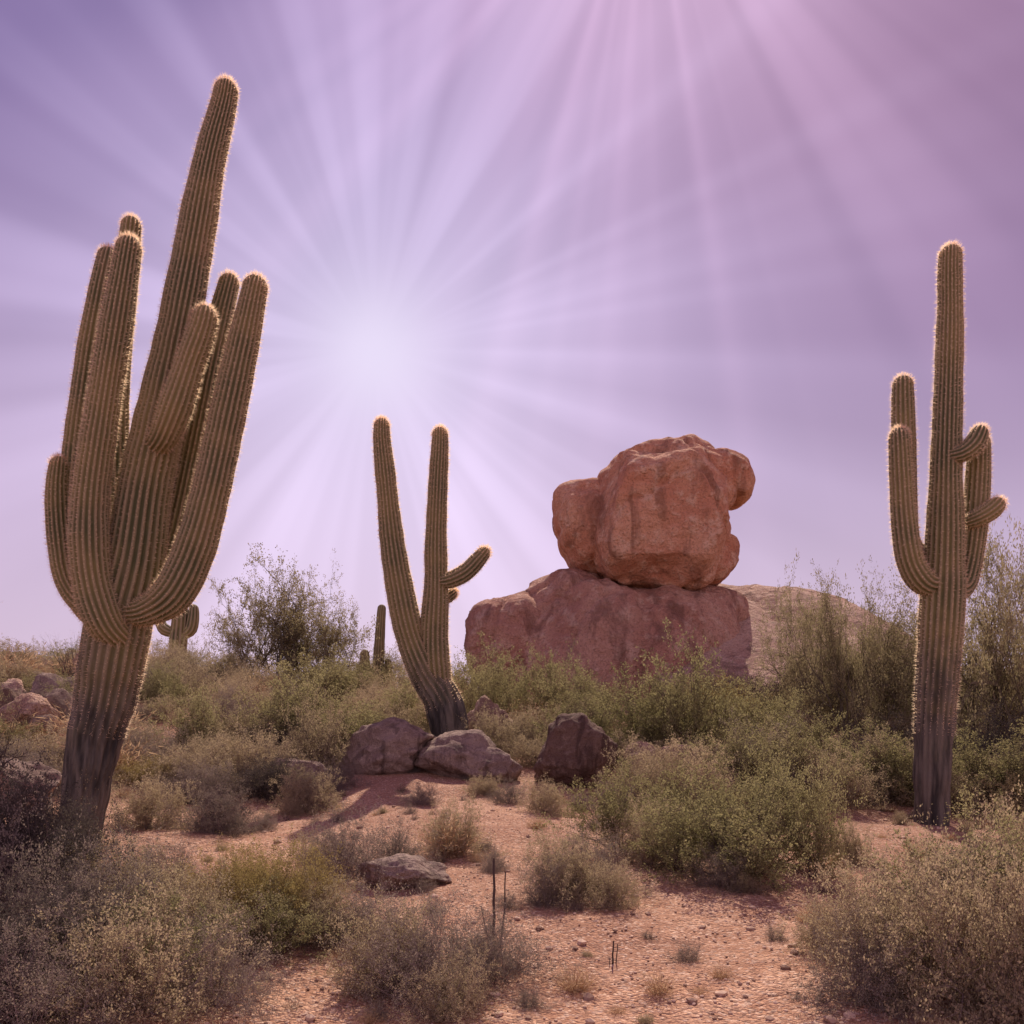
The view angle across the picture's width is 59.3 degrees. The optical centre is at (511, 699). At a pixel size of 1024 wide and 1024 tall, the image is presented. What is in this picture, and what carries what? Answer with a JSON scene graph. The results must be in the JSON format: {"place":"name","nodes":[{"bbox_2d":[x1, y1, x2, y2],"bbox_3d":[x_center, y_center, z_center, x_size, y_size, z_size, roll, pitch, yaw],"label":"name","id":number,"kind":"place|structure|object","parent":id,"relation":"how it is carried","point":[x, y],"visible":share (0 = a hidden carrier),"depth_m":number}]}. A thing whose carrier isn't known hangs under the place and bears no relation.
{"place":"outdoors","nodes":[
{"label":"outdoors","id":0,"kind":"place"},
{"bbox_2d":[0,693,1023,1023],"bbox_3d":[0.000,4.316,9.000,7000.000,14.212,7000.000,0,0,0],"label":"desert ground","id":1,"kind":"structure","parent":0,"point":[668,931],"depth_m":6.59},
{"bbox_2d":[0,758,61,805],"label":"boulder","id":2,"kind":"object","parent":1,"relation":"on","point":[42,767],"visible":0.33,"depth_m":11.26},
{"bbox_2d":[0,778,83,946],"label":"greythorn bush","id":3,"kind":"object","parent":1,"relation":"on","point":[4,858],"visible":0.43,"depth_m":5.85},
{"bbox_2d":[0,740,115,889],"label":"thorn bush","id":4,"kind":"object","parent":1,"relation":"on","point":[30,791],"visible":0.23,"depth_m":6.99},
{"bbox_2d":[0,859,117,1022],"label":"thorn bush","id":5,"kind":"object","parent":1,"relation":"on","point":[25,920],"visible":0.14,"depth_m":4.86},
{"bbox_2d":[0,748,143,920],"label":"thorn bush","id":6,"kind":"object","parent":1,"relation":"on","point":[62,860],"visible":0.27,"depth_m":6.50},
{"bbox_2d":[0,872,146,1023],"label":"greythorn bush","id":7,"kind":"object","parent":1,"relation":"on","point":[37,997],"visible":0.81,"depth_m":4.49},
{"bbox_2d":[0,846,162,1023],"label":"thorn bush","id":8,"kind":"object","parent":1,"relation":"on","point":[62,917],"visible":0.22,"depth_m":5.09},
{"bbox_2d":[21,789,143,870],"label":"thorn bush","id":9,"kind":"object","parent":1,"relation":"on","point":[115,824],"visible":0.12,"depth_m":7.95},
{"bbox_2d":[0,651,216,738],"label":"hillside boulders","id":10,"kind":"object","parent":1,"relation":"on","point":[34,701],"visible":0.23,"depth_m":17.46},
{"bbox_2d":[0,824,235,993],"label":"greythorn bush","id":11,"kind":"object","parent":1,"relation":"on","point":[94,873],"visible":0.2,"depth_m":5.70},
{"bbox_2d":[56,822,206,909],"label":"bursage bush","id":12,"kind":"object","parent":1,"relation":"on","point":[136,858],"visible":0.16,"depth_m":7.03},
{"bbox_2d":[8,879,267,993],"bbox_3d":[-2.164,1.401,5.226,1.528,0.652,1.101,-3,1,-42],"label":"creosote bush","id":13,"kind":"object","parent":1,"relation":"on","point":[199,926],"visible":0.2,"depth_m":5.32},
{"bbox_2d":[2,864,277,1023],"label":"bursage bush","id":14,"kind":"object","parent":1,"relation":"on","point":[135,982],"visible":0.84,"depth_m":4.70},
{"bbox_2d":[112,750,178,788],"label":"turpentine broom bush","id":15,"kind":"object","parent":1,"relation":"on","point":[136,771],"visible":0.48,"depth_m":13.58},
{"bbox_2d":[40,74,269,840],"bbox_3d":[-3.550,-2.139,9.073,2.439,8.444,1.264,0,0,0],"label":"saguaro cactus","id":16,"kind":"object","parent":1,"relation":"on","point":[135,515],"visible":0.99,"depth_m":8.75},
{"bbox_2d":[104,758,212,831],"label":"bursage bush","id":17,"kind":"object","parent":1,"relation":"on","point":[141,812],"visible":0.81,"depth_m":10.39},
{"bbox_2d":[119,826,217,890],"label":"greythorn bush","id":18,"kind":"object","parent":1,"relation":"on","point":[171,858],"visible":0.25,"depth_m":7.58},
{"bbox_2d":[155,604,198,653],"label":"saguaro cactus","id":19,"kind":"object","parent":1,"relation":"on","point":[189,619],"visible":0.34,"depth_m":39.78},
{"bbox_2d":[131,730,232,797],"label":"bursage bush","id":20,"kind":"object","parent":1,"relation":"on","point":[194,742],"visible":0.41,"depth_m":13.73},
{"bbox_2d":[86,843,295,962],"bbox_3d":[-2.176,1.329,5.977,1.532,0.826,1.335,1,3,10],"label":"bursage bush","id":21,"kind":"object","parent":1,"relation":"on","point":[199,897],"visible":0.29,"depth_m":5.88},
{"bbox_2d":[144,671,245,752],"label":"creosote bush","id":22,"kind":"object","parent":1,"relation":"on","point":[197,702],"visible":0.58,"depth_m":15.89},
{"bbox_2d":[151,773,272,838],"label":"greythorn bush","id":23,"kind":"object","parent":1,"relation":"on","point":[223,820],"visible":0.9,"depth_m":10.18},
{"bbox_2d":[169,751,269,804],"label":"greythorn bush","id":24,"kind":"object","parent":1,"relation":"on","point":[212,774],"visible":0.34,"depth_m":13.09},
{"bbox_2d":[132,882,312,1023],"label":"greythorn bush","id":25,"kind":"object","parent":1,"relation":"on","point":[218,1000],"visible":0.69,"depth_m":4.97},
{"bbox_2d":[166,830,300,919],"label":"turpentine broom bush","id":26,"kind":"object","parent":1,"relation":"on","point":[238,860],"visible":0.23,"depth_m":6.82},
{"bbox_2d":[185,714,295,785],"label":"bursage bush","id":27,"kind":"object","parent":1,"relation":"on","point":[241,750],"visible":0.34,"depth_m":14.35},
{"bbox_2d":[203,571,311,679],"bbox_3d":[-7.947,-2.246,28.842,3.849,4.057,3.450,0,0,-19],"label":"palo verde tree","id":28,"kind":"object","parent":1,"relation":"on","point":[239,643],"visible":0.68,"depth_m":28.16},
{"bbox_2d":[208,748,309,807],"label":"thorn bush","id":29,"kind":"object","parent":1,"relation":"on","point":[262,782],"visible":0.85,"depth_m":13.19},
{"bbox_2d":[203,871,359,969],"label":"creosote bush","id":30,"kind":"object","parent":1,"relation":"on","point":[285,920],"visible":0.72,"depth_m":5.92},
{"bbox_2d":[203,556,373,681],"bbox_3d":[-7.279,-2.440,29.427,5.729,4.610,4.360,0,0,33],"label":"palo verde tree","id":31,"kind":"object","parent":1,"relation":"on","point":[269,646],"visible":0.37,"depth_m":29.39},
{"bbox_2d":[214,823,377,944],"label":"turpentine broom bush","id":32,"kind":"object","parent":1,"relation":"on","point":[295,885],"visible":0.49,"depth_m":6.43},
{"bbox_2d":[257,758,347,818],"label":"bursage bush","id":33,"kind":"object","parent":1,"relation":"on","point":[304,794],"visible":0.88,"depth_m":12.48},
{"bbox_2d":[226,655,384,743],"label":"creosote bush","id":34,"kind":"object","parent":1,"relation":"on","point":[269,711],"visible":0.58,"depth_m":16.75},
{"bbox_2d":[266,680,360,773],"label":"bursage bush","id":35,"kind":"object","parent":1,"relation":"on","point":[323,750],"visible":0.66,"depth_m":15.24},
{"bbox_2d":[226,542,401,687],"bbox_3d":[-6.240,-2.557,28.742,5.449,5.006,3.959,0,0,0],"label":"palo verde tree","id":36,"kind":"object","parent":1,"relation":"on","point":[280,647],"visible":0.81,"depth_m":28.37},
{"bbox_2d":[265,859,376,955],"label":"bursage bush","id":37,"kind":"object","parent":1,"relation":"on","point":[327,905],"visible":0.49,"depth_m":6.26},
{"bbox_2d":[286,549,380,692],"bbox_3d":[-5.885,-2.325,28.797,3.103,4.644,3.786,0,0,-38],"label":"palo verde tree","id":38,"kind":"object","parent":1,"relation":"on","point":[337,640],"visible":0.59,"depth_m":28.04},
{"bbox_2d":[275,797,404,888],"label":"greythorn bush","id":39,"kind":"object","parent":1,"relation":"on","point":[346,854],"visible":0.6,"depth_m":8.21},
{"bbox_2d":[309,756,374,792],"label":"greythorn bush","id":40,"kind":"object","parent":1,"relation":"on","point":[344,775],"visible":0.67,"depth_m":13.93},
{"bbox_2d":[282,682,413,755],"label":"creosote bush","id":41,"kind":"object","parent":1,"relation":"on","point":[368,718],"visible":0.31,"depth_m":16.36},
{"bbox_2d":[292,867,419,955],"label":"greythorn bush","id":42,"kind":"object","parent":1,"relation":"on","point":[364,904],"visible":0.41,"depth_m":6.22},
{"bbox_2d":[305,880,445,1003],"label":"bursage bush","id":43,"kind":"object","parent":1,"relation":"on","point":[364,987],"visible":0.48,"depth_m":5.39},
{"bbox_2d":[360,604,391,678],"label":"saguaro cactus","id":44,"kind":"object","parent":1,"relation":"on","point":[380,628],"visible":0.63,"depth_m":31.86},
{"bbox_2d":[336,717,435,774],"bbox_3d":[-2.204,0.902,15.578,1.778,1.224,1.447,0,0,5],"label":"boulder","id":45,"kind":"object","parent":1,"relation":"on","point":[392,745],"visible":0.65,"depth_m":15.07},
{"bbox_2d":[365,686,430,733],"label":"bursage bush","id":46,"kind":"object","parent":1,"relation":"on","point":[398,714],"visible":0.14,"depth_m":17.48},
{"bbox_2d":[356,853,451,890],"bbox_3d":[-0.982,1.557,8.013,0.896,0.377,0.643,0,0,18],"label":"boulder","id":47,"kind":"object","parent":1,"relation":"on","point":[408,865],"visible":0.79,"depth_m":7.82},
{"bbox_2d":[354,814,454,868],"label":"greythorn bush","id":48,"kind":"object","parent":1,"relation":"on","point":[396,848],"visible":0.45,"depth_m":8.59},
{"bbox_2d":[392,778,453,808],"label":"greythorn bush","id":49,"kind":"object","parent":1,"relation":"on","point":[424,800],"visible":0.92,"depth_m":12.76},
{"bbox_2d":[301,853,549,1022],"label":"greythorn bush","id":50,"kind":"object","parent":1,"relation":"on","point":[419,955],"visible":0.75,"depth_m":5.22},
{"bbox_2d":[371,414,492,736],"bbox_3d":[-1.508,-1.982,16.993,2.357,6.858,0.847,0,0,0],"label":"saguaro cactus","id":51,"kind":"object","parent":1,"relation":"on","point":[423,644],"visible":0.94,"depth_m":16.81},
{"bbox_2d":[383,938,512,1023],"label":"bursage bush","id":52,"kind":"object","parent":1,"relation":"on","point":[465,996],"visible":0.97,"depth_m":4.96},
{"bbox_2d":[407,808,494,858],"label":"dry grass tuft","id":53,"kind":"object","parent":1,"relation":"on","point":[447,845],"visible":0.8,"depth_m":9.22},
{"bbox_2d":[409,784,510,861],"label":"bursage bush","id":54,"kind":"object","parent":1,"relation":"on","point":[438,833],"visible":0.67,"depth_m":9.32},
{"bbox_2d":[413,729,522,781],"bbox_3d":[-0.657,1.032,15.171,1.861,1.080,1.269,0,0,22],"label":"boulder","id":55,"kind":"object","parent":1,"relation":"on","point":[473,753],"visible":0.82,"depth_m":14.77},
{"bbox_2d":[467,695,512,743],"bbox_3d":[-0.424,0.575,17.805,1.069,1.367,0.986,0,0,-14],"label":"boulder","id":56,"kind":"object","parent":1,"relation":"on","point":[479,704],"visible":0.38,"depth_m":17.57},
{"bbox_2d":[446,699,534,757],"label":"bursage bush","id":57,"kind":"object","parent":1,"relation":"on","point":[493,727],"visible":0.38,"depth_m":16.63},
{"bbox_2d":[399,876,586,1006],"bbox_3d":[-0.059,1.442,5.498,1.075,0.604,0.874,-2,3,24],"label":"greythorn bush","id":58,"kind":"object","parent":1,"relation":"on","point":[502,955],"visible":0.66,"depth_m":5.47},
{"bbox_2d":[457,644,530,719],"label":"creosote bush","id":59,"kind":"object","parent":1,"relation":"on","point":[471,688],"visible":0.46,"depth_m":20.43},
{"bbox_2d":[482,773,539,805],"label":"greythorn bush","id":60,"kind":"object","parent":1,"relation":"on","point":[509,795],"visible":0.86,"depth_m":13.11},
{"bbox_2d":[0,631,1023,820],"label":"desert scrub thicket","id":61,"kind":"object","parent":1,"relation":"on","point":[191,673],"visible":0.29,"depth_m":17.86},
{"bbox_2d":[1,755,1022,1023],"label":"dry grass and seedlings","id":62,"kind":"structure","parent":1,"relation":"on","point":[577,987],"depth_m":7.08},
{"bbox_2d":[498,697,559,750],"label":"bursage bush","id":63,"kind":"object","parent":1,"relation":"on","point":[530,732],"visible":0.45,"depth_m":17.35},
{"bbox_2d":[490,636,600,724],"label":"creosote bush","id":64,"kind":"object","parent":1,"relation":"on","point":[535,676],"visible":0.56,"depth_m":20.69},
{"bbox_2d":[508,842,584,911],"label":"greythorn bush","id":65,"kind":"object","parent":1,"relation":"on","point":[547,893],"visible":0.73,"depth_m":7.21},
{"bbox_2d":[512,770,580,817],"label":"bursage bush","id":66,"kind":"object","parent":1,"relation":"on","point":[547,804],"visible":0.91,"depth_m":12.11},
{"bbox_2d":[513,817,629,913],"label":"bursage bush","id":67,"kind":"object","parent":1,"relation":"on","point":[578,867],"visible":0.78,"depth_m":7.32},
{"bbox_2d":[533,713,618,787],"bbox_3d":[1.023,0.953,14.611,1.378,1.500,1.155,0,0,15],"label":"boulder","id":68,"kind":"object","parent":1,"relation":"on","point":[574,744],"visible":0.8,"depth_m":14.19},
{"bbox_2d":[531,653,635,727],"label":"creosote bush","id":69,"kind":"object","parent":1,"relation":"on","point":[581,681],"visible":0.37,"depth_m":18.80},
{"bbox_2d":[525,690,645,758],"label":"creosote bush","id":70,"kind":"object","parent":1,"relation":"on","point":[596,717],"visible":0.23,"depth_m":16.38},
{"bbox_2d":[557,810,651,896],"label":"greythorn bush","id":71,"kind":"object","parent":1,"relation":"on","point":[603,856],"visible":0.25,"depth_m":7.85},
{"bbox_2d":[533,752,696,854],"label":"creosote bush","id":72,"kind":"object","parent":1,"relation":"on","point":[611,811],"visible":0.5,"depth_m":9.77},
{"bbox_2d":[569,853,660,913],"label":"bursage bush","id":73,"kind":"object","parent":1,"relation":"on","point":[611,891],"visible":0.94,"depth_m":7.11},
{"bbox_2d":[583,728,689,807],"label":"bursage bush","id":74,"kind":"object","parent":1,"relation":"on","point":[648,774],"visible":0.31,"depth_m":12.74},
{"bbox_2d":[594,661,688,748],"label":"creosote bush","id":75,"kind":"object","parent":1,"relation":"on","point":[650,729],"visible":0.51,"depth_m":16.31},
{"bbox_2d":[587,784,711,873],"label":"bursage bush","id":76,"kind":"object","parent":1,"relation":"on","point":[650,861],"visible":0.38,"depth_m":9.00},
{"bbox_2d":[615,747,752,845],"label":"creosote bush","id":77,"kind":"object","parent":1,"relation":"on","point":[692,783],"visible":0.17,"depth_m":10.16},
{"bbox_2d":[617,616,752,754],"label":"creosote bush","id":78,"kind":"object","parent":1,"relation":"on","point":[677,702],"visible":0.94,"depth_m":15.26},
{"bbox_2d":[616,775,756,883],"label":"creosote bush","id":79,"kind":"object","parent":1,"relation":"on","point":[673,844],"visible":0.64,"depth_m":8.44},
{"bbox_2d":[464,568,914,707],"bbox_3d":[5.868,-1.298,30.416,14.956,6.269,15.205,0,0,0],"label":"granite outcrop","id":80,"kind":"object","parent":1,"relation":"on","point":[606,622],"visible":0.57,"depth_m":27.84},
{"bbox_2d":[552,434,755,589],"bbox_3d":[4.644,-6.009,30.020,6.578,5.256,5.116,0,0,0],"label":"balanced boulder","id":81,"kind":"object","parent":80,"relation":"on","point":[651,513],"visible":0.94,"depth_m":27.96},
{"bbox_2d":[633,730,754,813],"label":"bursage bush","id":82,"kind":"object","parent":1,"relation":"on","point":[696,762],"visible":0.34,"depth_m":12.44},
{"bbox_2d":[660,837,782,898],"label":"greythorn bush","id":83,"kind":"object","parent":1,"relation":"on","point":[719,875],"visible":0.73,"depth_m":7.82},
{"bbox_2d":[649,763,810,895],"bbox_3d":[2.010,1.123,8.263,1.523,1.141,2.164,-1,2,-3],"label":"creosote bush","id":84,"kind":"object","parent":1,"relation":"on","point":[755,833],"visible":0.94,"depth_m":8.04},
{"bbox_2d":[695,675,827,744],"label":"creosote bush","id":85,"kind":"object","parent":1,"relation":"on","point":[748,705],"visible":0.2,"depth_m":15.90},
{"bbox_2d":[704,730,849,867],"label":"creosote bush","id":86,"kind":"object","parent":1,"relation":"on","point":[778,793],"visible":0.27,"depth_m":9.01},
{"bbox_2d":[709,685,865,760],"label":"creosote bush","id":87,"kind":"object","parent":1,"relation":"on","point":[817,729],"visible":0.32,"depth_m":14.68},
{"bbox_2d":[746,579,843,731],"bbox_3d":[6.180,-0.921,19.576,2.431,3.509,2.179,0,0,-23],"label":"palo verde tree","id":88,"kind":"object","parent":1,"relation":"on","point":[778,646],"visible":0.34,"depth_m":19.50},
{"bbox_2d":[743,713,860,796],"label":"creosote bush","id":89,"kind":"object","parent":1,"relation":"on","point":[798,752],"visible":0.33,"depth_m":12.98},
{"bbox_2d":[755,744,870,881],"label":"creosote bush","id":90,"kind":"object","parent":1,"relation":"on","point":[817,822],"visible":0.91,"depth_m":8.35},
{"bbox_2d":[749,567,889,743],"bbox_3d":[6.176,-0.872,18.017,2.750,3.732,2.093,0,0,20],"label":"palo verde tree","id":91,"kind":"object","parent":1,"relation":"on","point":[830,696],"visible":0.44,"depth_m":17.96},
{"bbox_2d":[774,882,875,969],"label":"bursage bush","id":92,"kind":"object","parent":1,"relation":"on","point":[802,938],"visible":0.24,"depth_m":5.89},
{"bbox_2d":[765,552,912,750],"bbox_3d":[6.308,-0.933,16.956,2.943,4.040,2.244,0,0,15],"label":"palo verde tree","id":93,"kind":"object","parent":1,"relation":"on","point":[837,678],"visible":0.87,"depth_m":17.11},
{"bbox_2d":[816,809,885,867],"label":"bursage bush","id":94,"kind":"object","parent":1,"relation":"on","point":[849,845],"visible":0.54,"depth_m":9.13},
{"bbox_2d":[789,737,913,812],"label":"bursage bush","id":95,"kind":"object","parent":1,"relation":"on","point":[854,794],"visible":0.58,"depth_m":12.65},
{"bbox_2d":[801,574,918,744],"bbox_3d":[6.932,-0.920,17.575,2.934,3.728,2.132,0,0,-4],"label":"palo verde tree","id":96,"kind":"object","parent":1,"relation":"on","point":[900,652],"visible":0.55,"depth_m":17.44},
{"bbox_2d":[778,888,942,1023],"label":"greythorn bush","id":97,"kind":"object","parent":1,"relation":"on","point":[862,971],"visible":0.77,"depth_m":4.90},
{"bbox_2d":[803,716,966,807],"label":"creosote bush","id":98,"kind":"object","parent":1,"relation":"on","point":[894,760],"visible":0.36,"depth_m":13.27},
{"bbox_2d":[778,833,1011,1023],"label":"bursage bush","id":99,"kind":"object","parent":1,"relation":"on","point":[887,911],"visible":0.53,"depth_m":5.10},
{"bbox_2d":[828,800,1023,1023],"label":"bursage bush","id":100,"kind":"object","parent":1,"relation":"on","point":[952,930],"visible":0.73,"depth_m":4.82},
{"bbox_2d":[851,804,1021,968],"bbox_3d":[2.877,1.186,6.072,1.514,1.016,1.390,-3,1,-5],"label":"bursage bush","id":101,"kind":"object","parent":1,"relation":"on","point":[958,856],"visible":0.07,"depth_m":5.94},
{"bbox_2d":[859,783,1023,932],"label":"creosote bush","id":102,"kind":"object","parent":1,"relation":"on","point":[1005,821],"visible":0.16,"depth_m":5.94},
{"bbox_2d":[866,839,1023,984],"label":"thorn bush","id":103,"kind":"object","parent":1,"relation":"on","point":[961,886],"visible":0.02,"depth_m":5.59},
{"bbox_2d":[884,238,1009,826],"bbox_3d":[5.738,-2.000,12.034,1.649,8.267,0.870,0,0,0],"label":"saguaro cactus","id":104,"kind":"object","parent":1,"relation":"on","point":[940,572],"visible":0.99,"depth_m":11.83},
{"bbox_2d":[872,529,1023,753],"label":"palo verde tree","id":105,"kind":"object","parent":1,"relation":"on","point":[995,668],"visible":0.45,"depth_m":15.77},
{"bbox_2d":[903,715,1023,811],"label":"creosote bush","id":106,"kind":"object","parent":1,"relation":"on","point":[970,745],"visible":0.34,"depth_m":13.01},
{"bbox_2d":[911,851,1023,1023],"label":"bursage bush","id":107,"kind":"object","parent":1,"relation":"on","point":[1018,974],"visible":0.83,"depth_m":4.62},
{"bbox_2d":[932,775,1023,912],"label":"bursage bush","id":108,"kind":"object","parent":1,"relation":"on","point":[1016,828],"visible":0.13,"depth_m":6.62},
{"bbox_2d":[943,769,1023,843],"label":"creosote bush","id":109,"kind":"object","parent":1,"relation":"on","point":[1004,787],"visible":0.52,"depth_m":10.09},
{"bbox_2d":[951,728,1023,817],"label":"creosote bush","id":110,"kind":"object","parent":1,"relation":"on","point":[1009,762],"visible":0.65,"depth_m":12.65},
{"bbox_2d":[952,696,1023,768],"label":"thorn bush","id":111,"kind":"object","parent":1,"relation":"on","point":[1006,727],"visible":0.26,"depth_m":14.41},
{"bbox_2d":[953,515,1023,749],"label":"palo verde tree","id":112,"kind":"object","parent":1,"relation":"on","point":[982,683],"visible":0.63,"depth_m":15.22},
{"bbox_2d":[961,529,1023,727],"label":"palo verde tree","id":113,"kind":"object","parent":1,"relation":"on","point":[1021,581],"visible":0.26,"depth_m":17.68},
{"bbox_2d":[0,0,1023,682],"label":"sky","id":114,"kind":"structure","parent":0,"point":[562,238]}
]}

